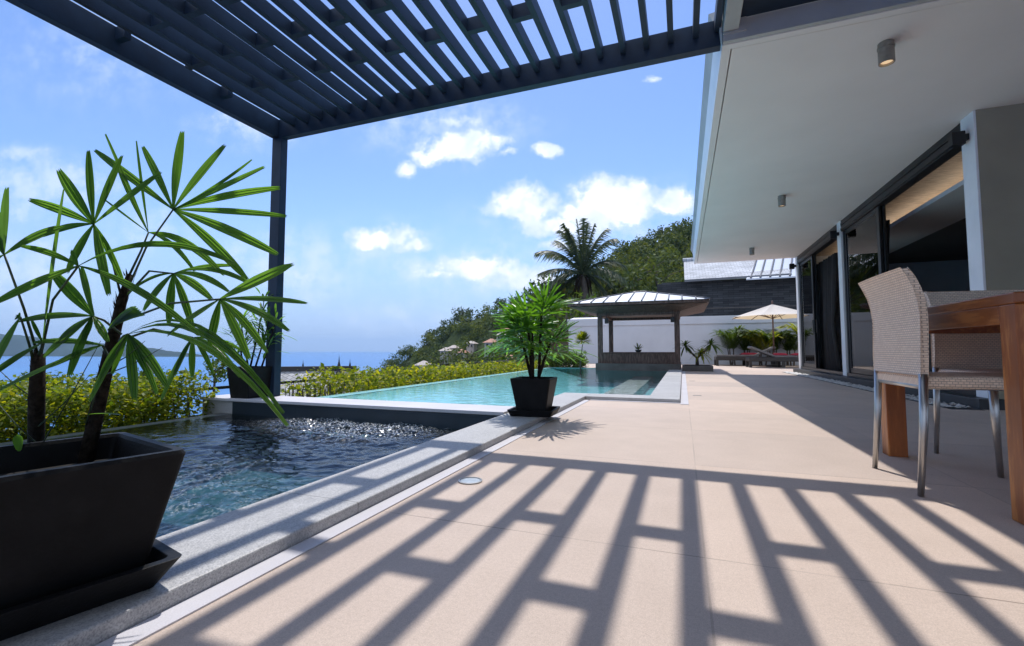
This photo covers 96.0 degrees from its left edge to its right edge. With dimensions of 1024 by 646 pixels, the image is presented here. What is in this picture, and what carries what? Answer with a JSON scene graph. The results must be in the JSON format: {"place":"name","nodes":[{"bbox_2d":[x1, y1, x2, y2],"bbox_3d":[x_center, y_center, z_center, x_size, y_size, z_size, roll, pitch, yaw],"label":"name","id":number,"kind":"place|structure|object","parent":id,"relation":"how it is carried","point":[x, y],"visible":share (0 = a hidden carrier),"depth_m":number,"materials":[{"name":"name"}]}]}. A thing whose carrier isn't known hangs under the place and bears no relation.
{"place":"outdoors","nodes":[
{"label":"outdoors","id":0,"kind":"place"},
{"bbox_2d":[0,334,211,356],"bbox_3d":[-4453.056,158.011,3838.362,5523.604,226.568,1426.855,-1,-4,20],"label":"island hill","id":1,"kind":"structure","parent":0,"point":[17,344],"depth_m":3209.98,"materials":[{"name":"blue"}]},
{"bbox_2d":[0,352,406,433],"bbox_3d":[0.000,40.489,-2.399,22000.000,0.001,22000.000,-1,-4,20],"label":"sea","id":2,"kind":"structure","parent":0,"point":[361,360],"depth_m":1419.17,"materials":[{"name":"liquid"}]},
{"bbox_2d":[2,414,462,525],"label":"spa water","id":3,"kind":"structure","parent":0,"point":[376,426],"depth_m":3.69,"materials":[{"name":"blue liquid"}]},
{"bbox_2d":[156,457,345,537],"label":"spa floor","id":4,"kind":"structure","parent":0,"point":[188,516],"depth_m":3.79,"materials":[{"name":"tile"}]},
{"bbox_2d":[0,0,715,351],"label":"sky","id":5,"kind":"structure","parent":0,"point":[393,225],"materials":[{"name":"blue"}]},
{"bbox_2d":[340,377,647,405],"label":"pool floor","id":6,"kind":"structure","parent":0,"point":[492,400],"depth_m":7.45,"materials":[{"name":"tile"}]},
{"bbox_2d":[330,368,667,405],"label":"pool water","id":7,"kind":"structure","parent":0,"point":[590,379],"depth_m":7.14,"materials":[{"name":"teal liquid"}]},
{"bbox_2d":[524,272,574,330],"bbox_3d":[3.369,-0.676,38.239,4.274,7.232,4.447,1,-4,-19],"label":"garden tree","id":8,"kind":"object","parent":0,"point":[560,288],"visible":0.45,"depth_m":37.79,"materials":[{"name":"green plant"}]},
{"bbox_2d":[390,232,744,386],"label":"hill","id":9,"kind":"structure","parent":0,"point":[453,338],"depth_m":179.89,"materials":[{"name":"green plant"}]},
{"bbox_2d":[415,361,430,371],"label":"hillside house","id":10,"kind":"structure","parent":9,"relation":"on","point":[421,363],"depth_m":172.75,"materials":[{"name":"tile"}]},
{"bbox_2d":[439,318,449,329],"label":"hill tree","id":11,"kind":"object","parent":9,"relation":"on","point":[441,321],"visible":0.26,"depth_m":229.99,"materials":[{"name":"green plant"}]},
{"bbox_2d":[439,347,452,363],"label":"hillside house","id":12,"kind":"structure","parent":9,"relation":"on","point":[443,349],"depth_m":170.18,"materials":[{"name":"tile"}]},
{"bbox_2d":[448,345,458,353],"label":"patio umbrella","id":13,"kind":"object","parent":9,"relation":"on","point":[452,347],"depth_m":176.53,"materials":[{"name":"fabric"}]},
{"bbox_2d":[451,305,469,321],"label":"hill tree","id":14,"kind":"object","parent":9,"relation":"on","point":[461,310],"visible":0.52,"depth_m":221.34,"materials":[{"name":"green plant"}]},
{"bbox_2d":[456,349,470,361],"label":"hillside house","id":15,"kind":"structure","parent":9,"relation":"on","point":[464,354],"depth_m":158.12,"materials":[{"name":"ceramic"}]},
{"bbox_2d":[444,336,484,365],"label":"garden tree","id":16,"kind":"object","parent":9,"relation":"on","point":[470,358],"visible":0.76,"depth_m":59.16,"materials":[{"name":"green plant"}]},
{"bbox_2d":[467,341,477,353],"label":"hillside house","id":17,"kind":"structure","parent":9,"relation":"on","point":[474,346],"depth_m":163.51,"materials":[{"name":"paint"}]},
{"bbox_2d":[474,311,482,318],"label":"hill tree","id":18,"kind":"object","parent":9,"relation":"on","point":[478,316],"visible":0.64,"depth_m":213.58,"materials":[{"name":"green plant"}]},
{"bbox_2d":[483,339,497,356],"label":"hillside house","id":19,"kind":"structure","parent":9,"relation":"on","point":[489,342],"depth_m":138.50,"materials":[{"name":"ceramic"}]},
{"bbox_2d":[496,297,506,309],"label":"hill tree","id":20,"kind":"object","parent":9,"relation":"on","point":[498,299],"visible":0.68,"depth_m":198.42,"materials":[{"name":"green plant"}]},
{"bbox_2d":[363,217,745,386],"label":"hillside wood","id":21,"kind":"object","parent":9,"relation":"on","point":[489,317],"visible":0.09,"depth_m":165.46,"materials":[{"name":"green plant"}]},
{"bbox_2d":[633,246,683,291],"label":"garden tree","id":22,"kind":"object","parent":9,"relation":"on","point":[660,257],"visible":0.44,"depth_m":47.68,"materials":[{"name":"green plant"}]},
{"bbox_2d":[133,363,1023,645],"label":"deck","id":23,"kind":"structure","parent":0,"point":[741,505],"depth_m":1.33,"materials":[{"name":"tile"}]},
{"bbox_2d":[0,370,681,645],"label":"pool coping","id":24,"kind":"object","parent":23,"relation":"on","point":[217,549],"visible":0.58,"depth_m":1.41,"materials":[{"name":"stone"}]},
{"bbox_2d":[0,539,181,640],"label":"plant saucer","id":25,"kind":"object","parent":24,"relation":"on","point":[163,558],"visible":0.48,"depth_m":0.91,"materials":[{"name":"black plastic"}]},
{"bbox_2d":[0,131,307,609],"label":"potted lady palm","id":26,"kind":"object","parent":24,"relation":"on","point":[90,505],"visible":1,"depth_m":1.07,"materials":[{"name":"plant"}]},
{"bbox_2d":[507,406,559,417],"bbox_3d":[0.184,0.719,3.756,0.368,0.050,0.368,-1,-4,16],"label":"plant saucer","id":27,"kind":"object","parent":24,"relation":"on","point":[512,411],"visible":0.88,"depth_m":3.60,"materials":[{"name":"black plastic"}]},
{"bbox_2d":[475,274,595,410],"bbox_3d":[0.183,0.176,3.826,0.888,1.116,0.850,2,-4,-34],"label":"potted lady palm","id":28,"kind":"object","parent":27,"relation":"on","point":[531,392],"visible":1,"depth_m":3.73,"materials":[{"name":"plant"}]},
{"bbox_2d":[95,371,688,645],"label":"paving strip","id":29,"kind":"object","parent":23,"relation":"on","point":[139,632],"visible":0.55,"depth_m":1.24,"materials":[{"name":"stone"}]},
{"bbox_2d":[458,477,481,484],"bbox_3d":[-0.179,0.680,1.973,0.104,0.016,0.104,-1,-4,20],"label":"deck light","id":30,"kind":"object","parent":23,"relation":"on","point":[470,480],"visible":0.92,"depth_m":1.97,"materials":[{"name":"glass"}]},
{"bbox_2d":[551,331,567,362],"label":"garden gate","id":31,"kind":"structure","parent":23,"relation":"on","point":[556,345],"depth_m":20.67,"materials":[{"name":"plant"}]},
{"bbox_2d":[541,350,587,367],"bbox_3d":[1.748,1.278,15.319,1.492,0.787,1.246,-1,-4,20],"label":"hedge","id":32,"kind":"object","parent":23,"relation":"on","point":[565,361],"visible":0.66,"depth_m":14.98,"materials":[{"name":"green plant"}]},
{"bbox_2d":[574,331,590,367],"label":"young tree","id":33,"kind":"object","parent":23,"relation":"on","point":[581,336],"visible":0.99,"depth_m":14.30,"materials":[{"name":"green plant"}]},
{"bbox_2d":[568,291,710,370],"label":"pool pavilion","id":34,"kind":"structure","parent":23,"relation":"on","point":[641,305],"depth_m":12.85,"materials":[{"name":"wood"}]},
{"bbox_2d":[605,312,608,323],"bbox_3d":[2.697,-0.153,13.131,0.100,0.340,0.100,-1,-4,20],"label":"lantern","id":35,"kind":"object","parent":34,"relation":"hanging from","point":[606,320],"visible":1,"depth_m":13.09,"materials":[{"name":"grey glass"}]},
{"bbox_2d":[682,365,712,371],"bbox_3d":[5.082,1.257,12.648,0.770,0.206,0.850,-1,-4,20],"label":"planter","id":36,"kind":"object","parent":23,"relation":"on","point":[706,368],"visible":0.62,"depth_m":12.27,"materials":[{"name":"stone"}]},
{"bbox_2d":[674,338,723,364],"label":"young palm","id":37,"kind":"object","parent":36,"relation":"in","point":[702,351],"visible":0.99,"depth_m":12.62,"materials":[{"name":"green plant"}]},
{"bbox_2d":[710,325,761,364],"bbox_3d":[8.427,0.841,17.488,1.711,1.518,1.750,1,-3,-13],"label":"garden palm","id":38,"kind":"object","parent":23,"relation":"on","point":[733,344],"visible":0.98,"depth_m":17.36,"materials":[{"name":"green plant"}]},
{"bbox_2d":[719,330,765,361],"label":"garden palm","id":39,"kind":"object","parent":23,"relation":"on","point":[746,344],"visible":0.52,"depth_m":17.42,"materials":[{"name":"green plant"}]},
{"bbox_2d":[714,346,776,365],"bbox_3d":[8.429,1.201,16.671,2.000,0.694,0.680,-1,-4,17],"label":"sun lounger","id":40,"kind":"object","parent":23,"relation":"on","point":[717,358],"visible":0.71,"depth_m":16.51,"materials":[{"name":"wicker"}]},
{"bbox_2d":[739,353,756,354],"bbox_3d":[8.570,1.106,16.624,0.620,0.071,0.520,-1,-4,20],"label":"cushion","id":41,"kind":"object","parent":40,"relation":"on","point":[747,353],"visible":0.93,"depth_m":16.43,"materials":[{"name":"fabric"}]},
{"bbox_2d":[741,330,785,365],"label":"garden palm","id":42,"kind":"object","parent":23,"relation":"on","point":[759,345],"visible":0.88,"depth_m":17.05,"materials":[{"name":"green plant"}]},
{"bbox_2d":[732,301,796,366],"bbox_3d":[8.947,0.358,15.781,2.450,2.271,2.450,-1,-4,20],"label":"garden umbrella","id":43,"kind":"object","parent":23,"relation":"on","point":[772,311],"visible":0.86,"depth_m":15.70,"materials":[{"name":"beige fabric"}]},
{"bbox_2d":[745,346,798,367],"bbox_3d":[8.787,1.105,15.048,2.000,0.694,0.680,-1,-4,17],"label":"sun lounger","id":44,"kind":"object","parent":23,"relation":"on","point":[779,359],"visible":0.72,"depth_m":14.86,"materials":[{"name":"grey wicker"}]},
{"bbox_2d":[753,328,793,363],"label":"garden palm","id":45,"kind":"object","parent":23,"relation":"on","point":[777,340],"visible":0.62,"depth_m":17.04,"materials":[{"name":"green plant"}]},
{"bbox_2d":[776,322,797,339],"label":"garden palm","id":46,"kind":"object","parent":23,"relation":"on","point":[794,328],"visible":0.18,"depth_m":16.67,"materials":[{"name":"green plant"}]},
{"bbox_2d":[778,332,797,365],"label":"garden palm","id":47,"kind":"object","parent":23,"relation":"on","point":[790,341],"visible":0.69,"depth_m":16.86,"materials":[{"name":"green plant"}]},
{"bbox_2d":[691,0,1023,409],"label":"house","id":48,"kind":"structure","parent":23,"relation":"on","point":[818,117],"depth_m":4.73,"materials":[{"name":"paint"}]},
{"bbox_2d":[749,247,754,254],"bbox_3d":[5.548,-1.656,10.656,0.112,0.162,0.112,-1,-4,20],"label":"downlight","id":49,"kind":"object","parent":48,"relation":"attached to","point":[751,250],"visible":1,"depth_m":10.62,"materials":[{"name":"metal"}]},
{"bbox_2d":[778,195,785,206],"bbox_3d":[4.136,-1.869,7.063,0.112,0.162,0.112,-1,-4,20],"label":"downlight","id":50,"kind":"object","parent":48,"relation":"attached to","point":[781,200],"visible":1,"depth_m":7.02,"materials":[{"name":"metal"}]},
{"bbox_2d":[789,263,795,268],"bbox_3d":[7.145,-1.441,11.728,0.148,0.135,0.090,-1,-4,20],"label":"wall spotlight","id":51,"kind":"object","parent":48,"relation":"attached to","point":[792,266],"depth_m":11.69,"materials":[{"name":"black metal"}]},
{"bbox_2d":[800,255,817,367],"bbox_3d":[6.996,-0.235,10.911,0.065,2.550,1.162,-1,-4,20],"label":"sliding door","id":52,"kind":"structure","parent":48,"relation":"in","point":[807,284],"depth_m":10.87,"materials":[{"name":"glass"}]},
{"bbox_2d":[813,255,820,367],"bbox_3d":[7.001,-0.242,10.795,0.065,2.550,1.007,-1,-4,20],"label":"sliding door","id":53,"kind":"structure","parent":48,"relation":"in","point":[815,265],"depth_m":10.33,"materials":[{"name":"metal"}]},
{"bbox_2d":[817,252,841,370],"bbox_3d":[6.990,-0.163,10.344,0.096,2.432,2.203,-1,-4,20],"label":"curtain","id":54,"kind":"object","parent":48,"relation":"hanging from","point":[827,269],"visible":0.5,"depth_m":9.91,"materials":[{"name":"black fabric"}]},
{"bbox_2d":[829,230,838,238],"bbox_3d":[5.954,-1.631,8.517,0.148,0.135,0.090,-1,-4,20],"label":"wall spotlight","id":55,"kind":"object","parent":48,"relation":"attached to","point":[833,234],"depth_m":8.48,"materials":[{"name":"black metal"}]},
{"bbox_2d":[844,206,883,375],"bbox_3d":[5.756,-0.436,7.527,0.035,2.550,1.542,-1,-4,20],"label":"sliding door","id":56,"kind":"structure","parent":48,"relation":"in","point":[863,239],"depth_m":7.63,"materials":[{"name":"glass"}]},
{"bbox_2d":[881,205,888,272],"bbox_3d":[5.761,-0.442,7.411,0.035,2.550,1.387,-1,-4,20],"label":"sliding door","id":57,"kind":"structure","parent":48,"relation":"in","point":[883,208],"depth_m":6.82,"materials":[{"name":"metal"}]},
{"bbox_2d":[877,39,895,66],"bbox_3d":[2.882,-2.078,3.549,0.112,0.162,0.112,-1,-4,20],"label":"downlight","id":58,"kind":"object","parent":48,"relation":"attached to","point":[886,51],"visible":1,"depth_m":3.52,"materials":[{"name":"metal"}]},
{"bbox_2d":[886,220,889,267],"bbox_3d":[5.966,-0.327,7.582,0.096,2.431,1.304,-1,-4,20],"label":"curtain","id":59,"kind":"object","parent":48,"relation":"hanging from","point":[888,228],"visible":0.01,"depth_m":7.06,"materials":[{"name":"black fabric"}]},
{"bbox_2d":[948,130,968,147],"bbox_3d":[4.523,-1.860,4.660,0.148,0.135,0.090,-1,-4,20],"label":"wall spotlight","id":60,"kind":"object","parent":48,"relation":"attached to","point":[958,138],"depth_m":4.63,"materials":[{"name":"black metal"}]},
{"bbox_2d":[784,371,981,409],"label":"pebbles","id":61,"kind":"object","parent":23,"relation":"on","point":[859,386],"visible":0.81,"depth_m":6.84,"materials":[{"name":"grey gravel"}]},
{"bbox_2d":[858,267,1004,496],"bbox_3d":[1.851,0.231,1.933,0.509,0.889,0.475,-1,-4,20],"label":"dining chair","id":62,"kind":"object","parent":23,"relation":"on","point":[895,298],"visible":1,"depth_m":1.91,"materials":[{"name":"wicker"}]},
{"bbox_2d":[881,291,1023,524],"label":"dining table","id":63,"kind":"object","parent":23,"relation":"on","point":[1002,315],"visible":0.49,"depth_m":1.55,"materials":[{"name":"brown wood"}]},
{"bbox_2d":[923,289,1023,469],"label":"dining chair","id":64,"kind":"object","parent":23,"relation":"on","point":[974,352],"visible":0.52,"depth_m":2.48,"materials":[{"name":"wicker"}]},
{"bbox_2d":[635,343,642,351],"bbox_3d":[3.553,0.686,12.992,0.231,0.276,0.317,0,-3,-3],"label":"bowl plant","id":65,"kind":"object","parent":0,"point":[638,348],"visible":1,"depth_m":12.95,"materials":[{"name":"green plant"}]},
{"bbox_2d":[657,258,796,316],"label":"neighbour house","id":66,"kind":"structure","parent":0,"point":[764,283],"depth_m":23.68,"materials":[{"name":"stone"}]},
{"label":"ground","id":67,"kind":"structure","parent":0,"visible":0},
{"bbox_2d":[21,370,80,424],"bbox_3d":[-12.085,1.984,11.869,1.100,1.540,1.223,-1,-4,20],"label":"garden tree","id":68,"kind":"object","parent":67,"relation":"on","point":[60,372],"visible":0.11,"depth_m":12.10,"materials":[{"name":"green plant"}]},
{"bbox_2d":[0,368,219,442],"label":"hedge","id":69,"kind":"object","parent":67,"relation":"on","point":[145,407],"visible":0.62,"depth_m":4.24,"materials":[{"name":"green plant"}]},
{"bbox_2d":[0,413,231,468],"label":"spa wall lining","id":70,"kind":"object","parent":67,"relation":"on","point":[204,455],"visible":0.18,"depth_m":4.45,"materials":[{"name":"tile"}]},
{"bbox_2d":[138,366,168,377],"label":"garden tree","id":71,"kind":"object","parent":67,"relation":"on","point":[143,373],"visible":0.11,"depth_m":13.83,"materials":[{"name":"green plant"}]},
{"bbox_2d":[0,375,381,431],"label":"railing","id":72,"kind":"object","parent":67,"relation":"on","point":[227,386],"depth_m":6.37,"materials":[{"name":"black metal"}]},
{"bbox_2d":[199,355,232,391],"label":"garden tree","id":73,"kind":"object","parent":67,"relation":"on","point":[220,373],"visible":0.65,"depth_m":12.82,"materials":[{"name":"green plant"}]},
{"bbox_2d":[280,369,345,396],"bbox_3d":[-2.851,1.041,6.008,1.008,0.857,1.333,-1,-4,20],"label":"hedge","id":74,"kind":"object","parent":67,"relation":"on","point":[307,390],"visible":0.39,"depth_m":6.16,"materials":[{"name":"green plant"}]},
{"bbox_2d":[280,358,360,396],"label":"tiled roof pavilion","id":75,"kind":"structure","parent":67,"relation":"on","point":[288,373],"depth_m":19.42,"materials":[{"name":"grey tile"}]},
{"bbox_2d":[199,394,514,469],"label":"spa wall","id":76,"kind":"structure","parent":67,"relation":"on","point":[451,417],"depth_m":4.38,"materials":[{"name":"grey stone"}]},
{"bbox_2d":[218,287,295,398],"bbox_3d":[-2.761,0.176,5.026,0.781,1.253,0.535,2,-4,-27],"label":"potted bamboo","id":77,"kind":"object","parent":76,"relation":"on","point":[240,388],"visible":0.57,"depth_m":4.95,"materials":[{"name":"plant"}]},
{"bbox_2d":[5,0,723,396],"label":"pergola","id":78,"kind":"object","parent":76,"relation":"on","point":[193,34],"visible":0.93,"depth_m":3.93,"materials":[{"name":"blue paint"}]},
{"bbox_2d":[298,359,548,396],"bbox_3d":[-0.888,1.320,11.363,1.196,0.934,10.276,-1,-4,20],"label":"hedge","id":79,"kind":"object","parent":67,"relation":"on","point":[429,373],"visible":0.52,"depth_m":8.14,"materials":[{"name":"green plant"}]},
{"bbox_2d":[318,368,546,397],"bbox_3d":[-0.593,1.947,9.906,0.160,1.604,10.450,-1,-4,20],"label":"pool infinity edge","id":80,"kind":"object","parent":67,"relation":"on","point":[338,395],"visible":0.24,"depth_m":7.09,"materials":[{"name":"tile"}]},
{"bbox_2d":[427,351,457,366],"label":"garden tree","id":81,"kind":"object","parent":67,"relation":"on","point":[442,361],"visible":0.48,"depth_m":69.19,"materials":[{"name":"green plant"}]},
{"bbox_2d":[430,360,508,365],"bbox_3d":[-1.051,1.563,13.650,0.050,0.815,5.440,-1,-4,20],"label":"railing","id":82,"kind":"object","parent":67,"relation":"on","point":[470,362],"visible":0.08,"depth_m":13.22,"materials":[{"name":"black metal"}]},
{"bbox_2d":[478,341,519,364],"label":"garden tree","id":83,"kind":"object","parent":67,"relation":"on","point":[495,358],"visible":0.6,"depth_m":39.30,"materials":[{"name":"green plant"}]},
{"bbox_2d":[493,325,545,362],"bbox_3d":[0.906,2.598,29.722,3.379,6.149,4.515,2,-4,-25],"label":"garden tree","id":84,"kind":"object","parent":67,"relation":"on","point":[515,335],"visible":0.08,"depth_m":30.31,"materials":[{"name":"green plant"}]},
{"bbox_2d":[516,330,559,357],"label":"garden tree","id":85,"kind":"object","parent":67,"relation":"on","point":[547,343],"visible":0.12,"depth_m":21.64,"materials":[{"name":"green plant"}]},
{"bbox_2d":[547,292,596,352],"bbox_3d":[3.263,0.763,26.064,3.609,5.221,3.267,1,-4,-19],"label":"garden tree","id":86,"kind":"object","parent":67,"relation":"on","point":[567,315],"visible":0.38,"depth_m":26.11,"materials":[{"name":"green plant"}]},
{"bbox_2d":[533,218,628,317],"bbox_3d":[5.602,-2.395,37.198,8.262,12.352,4.974,-1,-4,20],"label":"coconut palm","id":87,"kind":"object","parent":67,"relation":"on","point":[583,278],"visible":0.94,"depth_m":36.65,"materials":[{"name":"green plant"}]},
{"bbox_2d":[589,267,660,296],"bbox_3d":[8.941,-0.851,39.948,6.124,8.997,5.765,2,-4,-27],"label":"garden tree","id":88,"kind":"object","parent":67,"relation":"on","point":[619,286],"visible":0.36,"depth_m":39.54,"materials":[{"name":"green plant"}]},
{"bbox_2d":[608,258,666,293],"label":"garden tree","id":89,"kind":"object","parent":67,"relation":"on","point":[652,274],"visible":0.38,"depth_m":42.87,"materials":[{"name":"green plant"}]},
{"bbox_2d":[567,315,798,364],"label":"boundary wall","id":90,"kind":"structure","parent":67,"relation":"on","point":[651,335],"depth_m":18.94,"materials":[{"name":"white paint"}]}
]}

